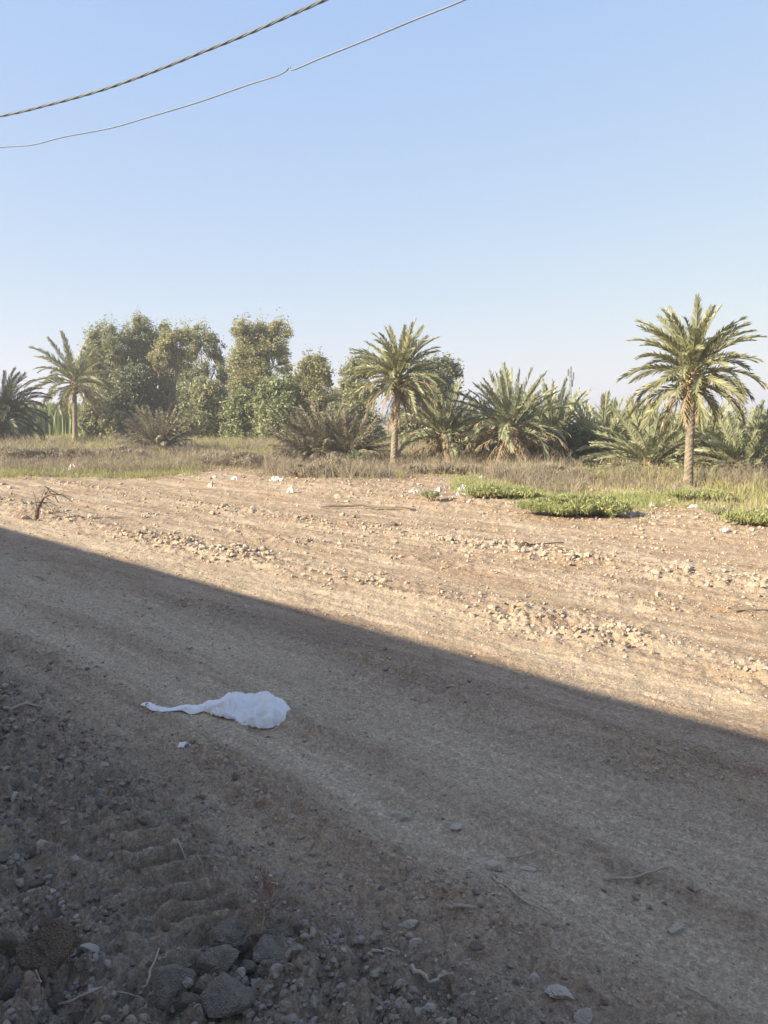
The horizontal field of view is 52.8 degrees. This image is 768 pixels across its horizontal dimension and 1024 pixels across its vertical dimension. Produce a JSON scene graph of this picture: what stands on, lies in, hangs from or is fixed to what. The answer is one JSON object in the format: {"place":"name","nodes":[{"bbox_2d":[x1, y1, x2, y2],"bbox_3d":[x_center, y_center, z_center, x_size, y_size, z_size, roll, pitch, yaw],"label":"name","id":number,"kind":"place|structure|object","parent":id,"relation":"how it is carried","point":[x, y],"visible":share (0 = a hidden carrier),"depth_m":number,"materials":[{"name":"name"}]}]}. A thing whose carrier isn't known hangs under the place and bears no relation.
{"place":"outdoors","nodes":[
{"label":"outdoors","id":0,"kind":"place"},
{"bbox_2d":[0,457,204,480],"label":"grass","id":1,"kind":"structure","parent":0,"point":[127,474],"depth_m":21.06,"materials":[{"name":"plant"}]},
{"bbox_2d":[0,0,327,116],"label":"twisted cable","id":2,"kind":"object","parent":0,"point":[284,17],"visible":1,"depth_m":9.84,"materials":[{"name":"metal"}]},
{"bbox_2d":[0,0,465,147],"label":"thin cable","id":3,"kind":"object","parent":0,"point":[388,30],"visible":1,"depth_m":10.55,"materials":[{"name":"metal"}]},
{"bbox_2d":[0,611,763,1023],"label":"gravel","id":4,"kind":"structure","parent":0,"point":[186,932],"depth_m":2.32,"materials":[{"name":"gravel"}]},
{"bbox_2d":[0,421,767,1023],"bbox_3d":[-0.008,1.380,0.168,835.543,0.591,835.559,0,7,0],"label":"ground","id":5,"kind":"structure","parent":0,"point":[542,781],"depth_m":3.87,"materials":[{"name":"soil"}]},
{"bbox_2d":[0,928,19,957],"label":"rock","id":6,"kind":"object","parent":5,"relation":"on","point":[9,943],"visible":0.95,"depth_m":2.23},
{"bbox_2d":[1,976,23,1000],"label":"rock","id":7,"kind":"object","parent":5,"relation":"on","point":[13,984],"visible":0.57,"depth_m":2.12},
{"bbox_2d":[3,701,41,710],"bbox_3d":[-1.962,1.065,4.215,0.049,0.069,0.209,6,9,40],"label":"stick","id":8,"kind":"object","parent":5,"relation":"on","point":[8,708],"visible":0.98,"depth_m":4.18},
{"bbox_2d":[0,366,52,442],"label":"date palm","id":9,"kind":"object","parent":5,"relation":"on","point":[13,426],"visible":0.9,"depth_m":36.61,"materials":[{"name":"green plant"}]},
{"bbox_2d":[0,443,70,461],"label":"dry brush","id":10,"kind":"object","parent":5,"relation":"on","point":[7,450],"visible":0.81,"depth_m":25.64,"materials":[{"name":"beige plant"}]},
{"bbox_2d":[28,879,45,888],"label":"clod","id":11,"kind":"object","parent":5,"relation":"on","point":[34,883],"visible":0.89,"depth_m":2.67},
{"bbox_2d":[38,967,47,987],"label":"rock","id":12,"kind":"object","parent":5,"relation":"on","point":[43,972],"visible":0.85,"depth_m":2.09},
{"bbox_2d":[14,914,82,976],"bbox_3d":[-0.937,1.220,2.162,0.180,0.190,0.068,-1,6,-17],"label":"earth clump","id":13,"kind":"object","parent":5,"relation":"on","point":[51,944],"visible":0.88,"depth_m":2.15,"materials":[{"name":"soil"}]},
{"bbox_2d":[29,485,73,520],"bbox_3d":[-5.392,-0.125,12.430,0.665,0.669,0.494,0,7,0],"label":"bare branch","id":14,"kind":"object","parent":5,"relation":"on","point":[37,509],"visible":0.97,"depth_m":12.47,"materials":[{"name":"brown wood"}]},
{"bbox_2d":[47,991,64,1012],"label":"rock","id":15,"kind":"object","parent":5,"relation":"on","point":[55,999],"visible":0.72,"depth_m":2.10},
{"bbox_2d":[8,401,108,435],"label":"reeds","id":16,"kind":"object","parent":5,"relation":"on","point":[60,425],"visible":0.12,"depth_m":52.09,"materials":[{"name":"plant"}]},
{"bbox_2d":[24,330,123,440],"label":"date palm","id":17,"kind":"object","parent":5,"relation":"on","point":[76,386],"visible":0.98,"depth_m":40.33,"materials":[{"name":"green plant"}]},
{"bbox_2d":[72,1011,84,1023],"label":"clod","id":18,"kind":"object","parent":5,"relation":"on","point":[77,1017],"visible":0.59,"depth_m":2.08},
{"bbox_2d":[80,943,99,953],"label":"rock","id":19,"kind":"object","parent":5,"relation":"on","point":[86,947],"visible":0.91,"depth_m":2.28,"materials":[{"name":"stone"}]},
{"bbox_2d":[66,360,128,421],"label":"gum tree","id":20,"kind":"object","parent":5,"relation":"on","point":[91,386],"visible":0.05,"depth_m":50.49,"materials":[{"name":"green plant"}]},
{"bbox_2d":[58,986,139,1005],"bbox_3d":[-0.759,1.308,2.094,0.236,0.052,0.012,-1,7,-6],"label":"stick","id":21,"kind":"object","parent":5,"relation":"on","point":[78,997],"visible":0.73,"depth_m":2.09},
{"bbox_2d":[77,392,127,438],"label":"leafy bush","id":22,"kind":"object","parent":5,"relation":"on","point":[90,421],"visible":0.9,"depth_m":42.43,"materials":[{"name":"green plant"}]},
{"bbox_2d":[77,314,129,435],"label":"gum tree","id":23,"kind":"object","parent":5,"relation":"on","point":[114,351],"visible":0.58,"depth_m":45.77,"materials":[{"name":"green plant"}]},
{"bbox_2d":[63,442,148,460],"bbox_3d":[-9.398,-2.023,26.205,3.171,0.765,1.660,0,7,0],"label":"dry brush","id":24,"kind":"object","parent":5,"relation":"on","point":[83,450],"visible":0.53,"depth_m":25.91,"materials":[{"name":"beige plant"}]},
{"bbox_2d":[101,356,165,436],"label":"dark tree","id":25,"kind":"object","parent":5,"relation":"on","point":[134,386],"visible":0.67,"depth_m":44.22,"materials":[{"name":"green plant"}]},
{"bbox_2d":[109,310,172,378],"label":"gum tree","id":26,"kind":"object","parent":5,"relation":"on","point":[136,343],"visible":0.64,"depth_m":46.75,"materials":[{"name":"green plant"}]},
{"bbox_2d":[142,948,159,989],"bbox_3d":[-0.651,1.280,2.168,0.017,0.056,0.102,1,7,9],"label":"stick","id":27,"kind":"object","parent":5,"relation":"on","point":[149,978],"visible":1,"depth_m":2.16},
{"bbox_2d":[111,403,207,452],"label":"dried palm","id":28,"kind":"object","parent":5,"relation":"on","point":[154,436],"visible":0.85,"depth_m":29.52,"materials":[{"name":"plant"}]},
{"bbox_2d":[147,986,176,1008],"bbox_3d":[-0.580,1.268,2.030,0.061,0.058,0.062,3,8,25],"label":"rock","id":29,"kind":"object","parent":5,"relation":"on","point":[162,998],"visible":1,"depth_m":2.01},
{"bbox_2d":[160,918,169,930],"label":"clod","id":30,"kind":"object","parent":5,"relation":"on","point":[164,924],"visible":1,"depth_m":2.35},
{"bbox_2d":[145,316,197,433],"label":"gum tree","id":31,"kind":"object","parent":5,"relation":"on","point":[168,355],"visible":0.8,"depth_m":45.01,"materials":[{"name":"green plant"}]},
{"bbox_2d":[151,964,195,997],"bbox_3d":[-0.576,1.295,2.123,0.121,0.115,0.075,-6,18,-19],"label":"rock","id":32,"kind":"object","parent":5,"relation":"on","point":[171,975],"visible":0.77,"depth_m":2.10,"materials":[{"name":"stone"}]},
{"bbox_2d":[174,992,200,1011],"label":"rock","id":33,"kind":"object","parent":5,"relation":"on","point":[184,1000],"visible":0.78,"depth_m":2.03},
{"bbox_2d":[188,981,204,994],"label":"rock","id":34,"kind":"object","parent":5,"relation":"on","point":[197,988],"visible":0.44,"depth_m":2.11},
{"bbox_2d":[163,361,235,402],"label":"gum tree","id":35,"kind":"object","parent":5,"relation":"on","point":[185,379],"visible":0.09,"depth_m":51.14,"materials":[{"name":"green plant"}]},
{"bbox_2d":[173,375,229,438],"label":"leafy bush","id":36,"kind":"object","parent":5,"relation":"on","point":[203,404],"visible":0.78,"depth_m":41.81,"materials":[{"name":"green plant"}]},
{"bbox_2d":[179,315,230,385],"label":"gum tree","id":37,"kind":"object","parent":5,"relation":"on","point":[215,353],"visible":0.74,"depth_m":47.05,"materials":[{"name":"green plant"}]},
{"bbox_2d":[141,691,290,728],"bbox_3d":[-0.923,1.065,4.347,0.881,0.124,0.343,2,7,14],"label":"plastic bag","id":38,"kind":"object","parent":5,"relation":"on","point":[265,709],"visible":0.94,"depth_m":4.27,"materials":[{"name":"white"}]},
{"bbox_2d":[196,944,239,975],"bbox_3d":[-0.472,1.284,2.205,0.136,0.082,0.084,-13,-3,11],"label":"rock","id":39,"kind":"object","parent":5,"relation":"on","point":[219,960],"visible":0.88,"depth_m":2.18,"materials":[{"name":"stone"}]},
{"bbox_2d":[200,971,254,1017],"bbox_3d":[-0.415,1.282,2.036,0.139,0.079,0.117,3,8,26],"label":"rock","id":40,"kind":"object","parent":5,"relation":"on","point":[224,994],"visible":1,"depth_m":2.02,"materials":[{"name":"stone"}]},
{"bbox_2d":[208,914,249,952],"bbox_3d":[-0.461,1.275,2.315,0.125,0.089,0.109,-6,9,-41],"label":"rock","id":41,"kind":"object","parent":5,"relation":"on","point":[228,931],"visible":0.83,"depth_m":2.29,"materials":[{"name":"stone"}]},
{"bbox_2d":[223,900,237,910],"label":"rock","id":42,"kind":"object","parent":5,"relation":"on","point":[230,905],"visible":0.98,"depth_m":2.45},
{"bbox_2d":[188,449,282,465],"bbox_3d":[-4.658,-1.653,23.985,3.223,0.684,1.883,1,7,11],"label":"dry brush","id":43,"kind":"object","parent":5,"relation":"on","point":[230,456],"visible":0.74,"depth_m":23.67,"materials":[{"name":"beige plant"}]},
{"bbox_2d":[216,386,259,440],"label":"leafy bush","id":44,"kind":"object","parent":5,"relation":"on","point":[238,413],"visible":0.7,"depth_m":41.19,"materials":[{"name":"green plant"}]},
{"bbox_2d":[237,959,256,974],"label":"rock","id":45,"kind":"object","parent":5,"relation":"on","point":[250,966],"visible":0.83,"depth_m":2.18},
{"bbox_2d":[224,307,294,393],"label":"gum tree","id":46,"kind":"object","parent":5,"relation":"on","point":[253,355],"visible":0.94,"depth_m":43.84,"materials":[{"name":"green plant"}]},
{"bbox_2d":[238,863,283,959],"bbox_3d":[-0.362,1.201,2.331,0.137,0.292,0.196,0,7,0],"label":"dry plant","id":47,"kind":"object","parent":5,"relation":"on","point":[263,910],"visible":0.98,"depth_m":2.33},
{"bbox_2d":[250,928,277,943],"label":"rock","id":48,"kind":"object","parent":5,"relation":"on","point":[256,936],"visible":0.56,"depth_m":2.32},
{"bbox_2d":[257,955,288,976],"bbox_3d":[-0.311,1.283,2.174,0.096,0.053,0.058,3,-9,-16],"label":"rock","id":49,"kind":"object","parent":5,"relation":"on","point":[262,967],"visible":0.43,"depth_m":2.15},
{"bbox_2d":[0,658,548,1023],"bbox_3d":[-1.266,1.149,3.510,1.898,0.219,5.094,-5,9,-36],"label":"rubble","id":50,"kind":"object","parent":5,"relation":"on","point":[376,937],"visible":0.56,"depth_m":2.35,"materials":[{"name":"stone"}]},
{"bbox_2d":[251,365,300,439],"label":"round tree","id":51,"kind":"object","parent":5,"relation":"on","point":[274,397],"visible":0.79,"depth_m":39.96,"materials":[{"name":"green plant"}]},
{"bbox_2d":[252,934,300,964],"bbox_3d":[-0.305,1.277,2.256,0.165,0.052,0.096,-5,16,4],"label":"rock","id":52,"kind":"object","parent":5,"relation":"on","point":[267,946],"visible":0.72,"depth_m":2.24,"materials":[{"name":"stone"}]},
{"bbox_2d":[276,925,291,937],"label":"rock","id":53,"kind":"object","parent":5,"relation":"on","point":[281,929],"visible":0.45,"depth_m":2.39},
{"bbox_2d":[292,923,302,934],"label":"rock","id":54,"kind":"object","parent":5,"relation":"on","point":[297,928],"visible":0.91,"depth_m":2.36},
{"bbox_2d":[264,411,331,459],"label":"dried palm","id":55,"kind":"object","parent":5,"relation":"on","point":[298,437],"visible":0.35,"depth_m":25.20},
{"bbox_2d":[279,360,348,417],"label":"gum tree","id":56,"kind":"object","parent":5,"relation":"on","point":[288,368],"visible":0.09,"depth_m":49.05,"materials":[{"name":"green plant"}]},
{"bbox_2d":[292,346,339,426],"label":"gum tree","id":57,"kind":"object","parent":5,"relation":"on","point":[311,379],"visible":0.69,"depth_m":40.40,"materials":[{"name":"green plant"}]},
{"bbox_2d":[284,453,364,476],"bbox_3d":[-1.498,-1.171,19.959,2.143,0.752,1.326,0,7,0],"label":"dry brush","id":58,"kind":"object","parent":5,"relation":"on","point":[294,470],"visible":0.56,"depth_m":19.73,"materials":[{"name":"beige plant"}]},
{"bbox_2d":[270,398,381,463],"bbox_3d":[-1.795,-2.507,24.888,3.595,2.328,3.700,0,7,0],"label":"dried palm","id":59,"kind":"object","parent":5,"relation":"on","point":[317,424],"visible":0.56,"depth_m":24.47,"materials":[{"name":"plant"}]},
{"bbox_2d":[314,401,386,440],"bbox_3d":[-2.010,-4.611,39.826,4.629,2.220,2.664,-3,8,-24],"label":"leafy bush","id":60,"kind":"object","parent":5,"relation":"on","point":[336,407],"visible":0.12,"depth_m":39.04,"materials":[{"name":"green plant"}]},
{"bbox_2d":[305,409,400,463],"bbox_3d":[-1.010,-2.266,24.307,3.172,1.894,3.106,0,7,0],"label":"dried palm","id":61,"kind":"object","parent":5,"relation":"on","point":[355,438],"visible":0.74,"depth_m":24.02,"materials":[{"name":"plant"}]},
{"bbox_2d":[344,450,374,465],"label":"dark bush","id":62,"kind":"object","parent":5,"relation":"on","point":[357,453],"visible":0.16,"depth_m":22.31,"materials":[{"name":"green plant"}]},
{"bbox_2d":[337,343,386,435],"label":"gum tree","id":63,"kind":"object","parent":5,"relation":"on","point":[348,385],"visible":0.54,"depth_m":39.54,"materials":[{"name":"green plant"}]},
{"bbox_2d":[320,504,415,509],"bbox_3d":[-0.266,-0.095,13.963,1.825,0.068,0.266,2,7,18],"label":"stick","id":64,"kind":"object","parent":5,"relation":"on","point":[333,505],"visible":1,"depth_m":14.10,"materials":[{"name":"brown wood"}]},
{"bbox_2d":[0,476,753,1007],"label":"rubble","id":65,"kind":"object","parent":5,"relation":"on","point":[396,900],"visible":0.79,"depth_m":7.43,"materials":[{"name":"stone"}]},
{"bbox_2d":[0,433,767,492],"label":"dry scrub","id":66,"kind":"object","parent":5,"relation":"on","point":[524,476],"visible":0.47,"depth_m":21.32,"materials":[{"name":"plant"}]},
{"bbox_2d":[0,441,767,511],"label":"yellow grass","id":67,"kind":"structure","parent":5,"relation":"on","point":[730,506],"depth_m":16.72,"materials":[{"name":"plant"}]},
{"bbox_2d":[344,318,448,467],"bbox_3d":[0.347,-3.468,22.743,3.169,4.456,3.251,0,7,0],"label":"date palm","id":68,"kind":"object","parent":5,"relation":"on","point":[399,358],"visible":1,"depth_m":22.42,"materials":[{"name":"green plant"}]},
{"bbox_2d":[392,811,411,820],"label":"rock","id":69,"kind":"object","parent":5,"relation":"on","point":[400,816],"visible":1,"depth_m":3.21,"materials":[{"name":"stone"}]},
{"bbox_2d":[398,919,417,929],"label":"rock","id":70,"kind":"object","parent":5,"relation":"on","point":[410,924],"visible":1,"depth_m":2.50,"materials":[{"name":"stone"}]},
{"bbox_2d":[408,938,422,948],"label":"rock","id":71,"kind":"object","parent":5,"relation":"on","point":[415,943],"visible":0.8,"depth_m":2.40,"materials":[{"name":"stone"}]},
{"bbox_2d":[387,407,450,443],"bbox_3d":[1.722,-4.237,38.126,3.607,1.989,2.359,-2,7,-14],"label":"leafy bush","id":72,"kind":"object","parent":5,"relation":"on","point":[404,430],"visible":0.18,"depth_m":37.31,"materials":[{"name":"green plant"}]},
{"bbox_2d":[420,482,440,502],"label":"green shrub","id":73,"kind":"object","parent":5,"relation":"on","point":[431,494],"visible":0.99,"depth_m":14.34,"materials":[{"name":"green plant"}]},
{"bbox_2d":[409,963,452,984],"bbox_3d":[0.134,1.333,2.228,0.127,0.051,0.026,1,7,9],"label":"stick","id":74,"kind":"object","parent":5,"relation":"on","point":[421,973],"visible":1,"depth_m":2.23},
{"bbox_2d":[405,347,465,415],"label":"dark tree","id":75,"kind":"object","parent":5,"relation":"on","point":[450,372],"visible":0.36,"depth_m":42.11,"materials":[{"name":"green plant"}]},
{"bbox_2d":[400,460,486,473],"bbox_3d":[1.617,-1.185,21.085,2.467,0.511,1.405,0,7,0],"label":"dry brush","id":76,"kind":"object","parent":5,"relation":"on","point":[447,467],"visible":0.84,"depth_m":20.84,"materials":[{"name":"beige plant"}]},
{"bbox_2d":[398,377,494,461],"bbox_3d":[1.997,-2.576,25.397,3.443,3.769,3.546,0,7,0],"label":"bushy palm","id":77,"kind":"object","parent":5,"relation":"on","point":[440,422],"visible":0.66,"depth_m":24.97,"materials":[{"name":"green plant"}]},
{"bbox_2d":[443,903,475,909],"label":"stick","id":78,"kind":"object","parent":5,"relation":"on","point":[450,906],"visible":1,"depth_m":2.54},
{"bbox_2d":[451,401,498,458],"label":"bushy palm","id":79,"kind":"object","parent":5,"relation":"on","point":[492,445],"visible":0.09,"depth_m":26.96,"materials":[{"name":"green plant"}]},
{"bbox_2d":[470,940,483,950],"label":"rock","id":80,"kind":"object","parent":5,"relation":"on","point":[475,945],"visible":1,"depth_m":2.40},
{"bbox_2d":[482,859,504,871],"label":"rock","id":81,"kind":"object","parent":5,"relation":"on","point":[493,865],"visible":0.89,"depth_m":2.84,"materials":[{"name":"stone"}]},
{"bbox_2d":[463,478,541,498],"bbox_3d":[2.232,-0.392,14.667,1.506,0.504,0.927,0,7,0],"label":"green shrub","id":82,"kind":"object","parent":5,"relation":"on","point":[481,490],"visible":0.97,"depth_m":14.52,"materials":[{"name":"green plant"}]},
{"bbox_2d":[450,361,575,465],"bbox_3d":[3.830,-2.602,23.409,3.722,3.813,3.614,0,7,0],"label":"bushy palm","id":83,"kind":"object","parent":5,"relation":"on","point":[515,407],"visible":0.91,"depth_m":22.99,"materials":[{"name":"green plant"}]},
{"bbox_2d":[491,875,552,915],"bbox_3d":[0.465,1.302,2.613,0.022,0.030,0.275,-6,9,-38],"label":"stick","id":84,"kind":"object","parent":5,"relation":"on","point":[514,893],"visible":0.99,"depth_m":2.63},
{"bbox_2d":[489,461,596,476],"bbox_3d":[3.941,-1.011,19.285,2.760,0.542,1.455,1,7,8],"label":"dry brush","id":85,"kind":"object","parent":5,"relation":"on","point":[556,466],"visible":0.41,"depth_m":19.11,"materials":[{"name":"beige plant"}]},
{"bbox_2d":[520,377,598,458],"bbox_3d":[5.696,-2.600,26.458,3.656,4.061,3.687,0,7,0],"label":"bushy palm","id":86,"kind":"object","parent":5,"relation":"on","point":[553,417],"visible":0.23,"depth_m":25.95,"materials":[{"name":"green plant"}]},
{"bbox_2d":[446,475,672,522],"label":"loose weeds","id":87,"kind":"object","parent":5,"relation":"on","point":[460,480],"visible":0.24,"depth_m":15.02,"materials":[{"name":"plant"}]},
{"bbox_2d":[544,984,575,1000],"bbox_3d":[0.499,1.359,2.184,0.078,0.033,0.082,14,-9,-23],"label":"rock","id":88,"kind":"object","parent":5,"relation":"on","point":[557,991],"visible":1,"depth_m":2.17,"materials":[{"name":"stone"}]},
{"bbox_2d":[568,366,573,419],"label":"radio mast","id":89,"kind":"object","parent":5,"relation":"on","point":[571,384],"visible":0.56,"depth_m":118.40,"materials":[{"name":"metal"}]},
{"bbox_2d":[377,407,767,424],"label":"wood","id":90,"kind":"object","parent":5,"relation":"on","point":[388,417],"visible":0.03,"depth_m":132.29,"materials":[{"name":"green plant"}]},
{"bbox_2d":[514,491,633,516],"bbox_3d":[3.119,-0.087,12.674,1.923,0.503,1.082,0,7,0],"label":"green shrub","id":91,"kind":"object","parent":5,"relation":"on","point":[567,503],"visible":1,"depth_m":12.47,"materials":[{"name":"green plant"}]},
{"bbox_2d":[552,426,607,463],"bbox_3d":[6.143,-2.092,24.609,1.792,1.361,1.499,0,7,0],"label":"dark bush","id":92,"kind":"object","parent":5,"relation":"on","point":[578,439],"visible":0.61,"depth_m":24.24,"materials":[{"name":"green plant"}]},
{"bbox_2d":[574,1008,592,1023],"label":"rock","id":93,"kind":"object","parent":5,"relation":"on","point":[583,1015],"visible":0.96,"depth_m":2.10,"materials":[{"name":"stone"}]},
{"bbox_2d":[580,455,606,469],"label":"dark bush","id":94,"kind":"object","parent":5,"relation":"on","point":[587,461],"visible":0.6,"depth_m":21.45,"materials":[{"name":"green plant"}]},
{"bbox_2d":[539,390,648,463],"bbox_3d":[7.099,-2.559,24.723,4.100,2.652,3.914,0,7,0],"label":"bushy palm","id":95,"kind":"object","parent":5,"relation":"on","point":[587,422],"visible":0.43,"depth_m":24.38,"materials":[{"name":"plant"}]},
{"bbox_2d":[571,392,671,438],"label":"bushy palm","id":96,"kind":"object","parent":5,"relation":"on","point":[614,404],"visible":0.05,"depth_m":29.30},
{"bbox_2d":[605,866,671,880],"bbox_3d":[0.914,1.295,2.764,0.263,0.020,0.025,-2,7,-13],"label":"stick","id":97,"kind":"object","parent":5,"relation":"on","point":[626,878],"visible":1,"depth_m":2.75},
{"bbox_2d":[580,397,725,472],"bbox_3d":[6.984,-1.972,20.442,3.416,2.247,3.500,-3,8,-23],"label":"bushy palm","id":98,"kind":"object","parent":5,"relation":"on","point":[660,444],"visible":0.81,"depth_m":20.16,"materials":[{"name":"plant"}]},
{"bbox_2d":[667,924,684,934],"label":"rock","id":99,"kind":"object","parent":5,"relation":"on","point":[675,928],"visible":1,"depth_m":2.49,"materials":[{"name":"stone"}]},
{"bbox_2d":[615,294,767,486],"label":"date palm","id":100,"kind":"object","parent":5,"relation":"on","point":[696,355],"visible":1,"depth_m":16.75,"materials":[{"name":"green plant"}]},
{"bbox_2d":[665,481,732,500],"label":"green shrub","id":101,"kind":"object","parent":5,"relation":"on","point":[696,493],"visible":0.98,"depth_m":14.49,"materials":[{"name":"green plant"}]},
{"bbox_2d":[687,986,726,1010],"bbox_3d":[0.899,1.353,2.150,0.014,0.020,0.124,-5,8,-33],"label":"stick","id":102,"kind":"object","parent":5,"relation":"on","point":[699,993],"visible":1,"depth_m":2.16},
{"bbox_2d":[671,400,747,451],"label":"bushy palm","id":103,"kind":"object","parent":5,"relation":"on","point":[707,425],"visible":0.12,"depth_m":28.57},
{"bbox_2d":[701,494,731,520],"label":"green shrub","id":104,"kind":"object","parent":5,"relation":"on","point":[718,511],"visible":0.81,"depth_m":11.70,"materials":[{"name":"green plant"}]},
{"bbox_2d":[673,399,767,475],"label":"bushy palm","id":105,"kind":"object","parent":5,"relation":"on","point":[750,440],"visible":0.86,"depth_m":19.65,"materials":[{"name":"plant"}]},
{"bbox_2d":[719,500,767,526],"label":"green shrub","id":106,"kind":"object","parent":5,"relation":"on","point":[756,516],"visible":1,"depth_m":11.06,"materials":[{"name":"green plant"}]},
{"bbox_2d":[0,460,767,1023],"bbox_3d":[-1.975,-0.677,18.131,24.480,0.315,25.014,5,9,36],"label":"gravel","id":107,"kind":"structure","parent":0,"point":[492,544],"depth_m":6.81,"materials":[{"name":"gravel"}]},
{"bbox_2d":[0,429,767,504],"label":"grass","id":108,"kind":"structure","parent":0,"point":[707,486],"depth_m":22.54,"materials":[{"name":"plant"}]},
{"bbox_2d":[0,0,767,419],"label":"sky","id":109,"kind":"structure","parent":0,"point":[525,182],"materials":[{"name":"blue"}]},
{"bbox_2d":[461,469,764,520],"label":"green grass","id":110,"kind":"structure","parent":0,"point":[663,495],"depth_m":14.99,"materials":[{"name":"plant"}]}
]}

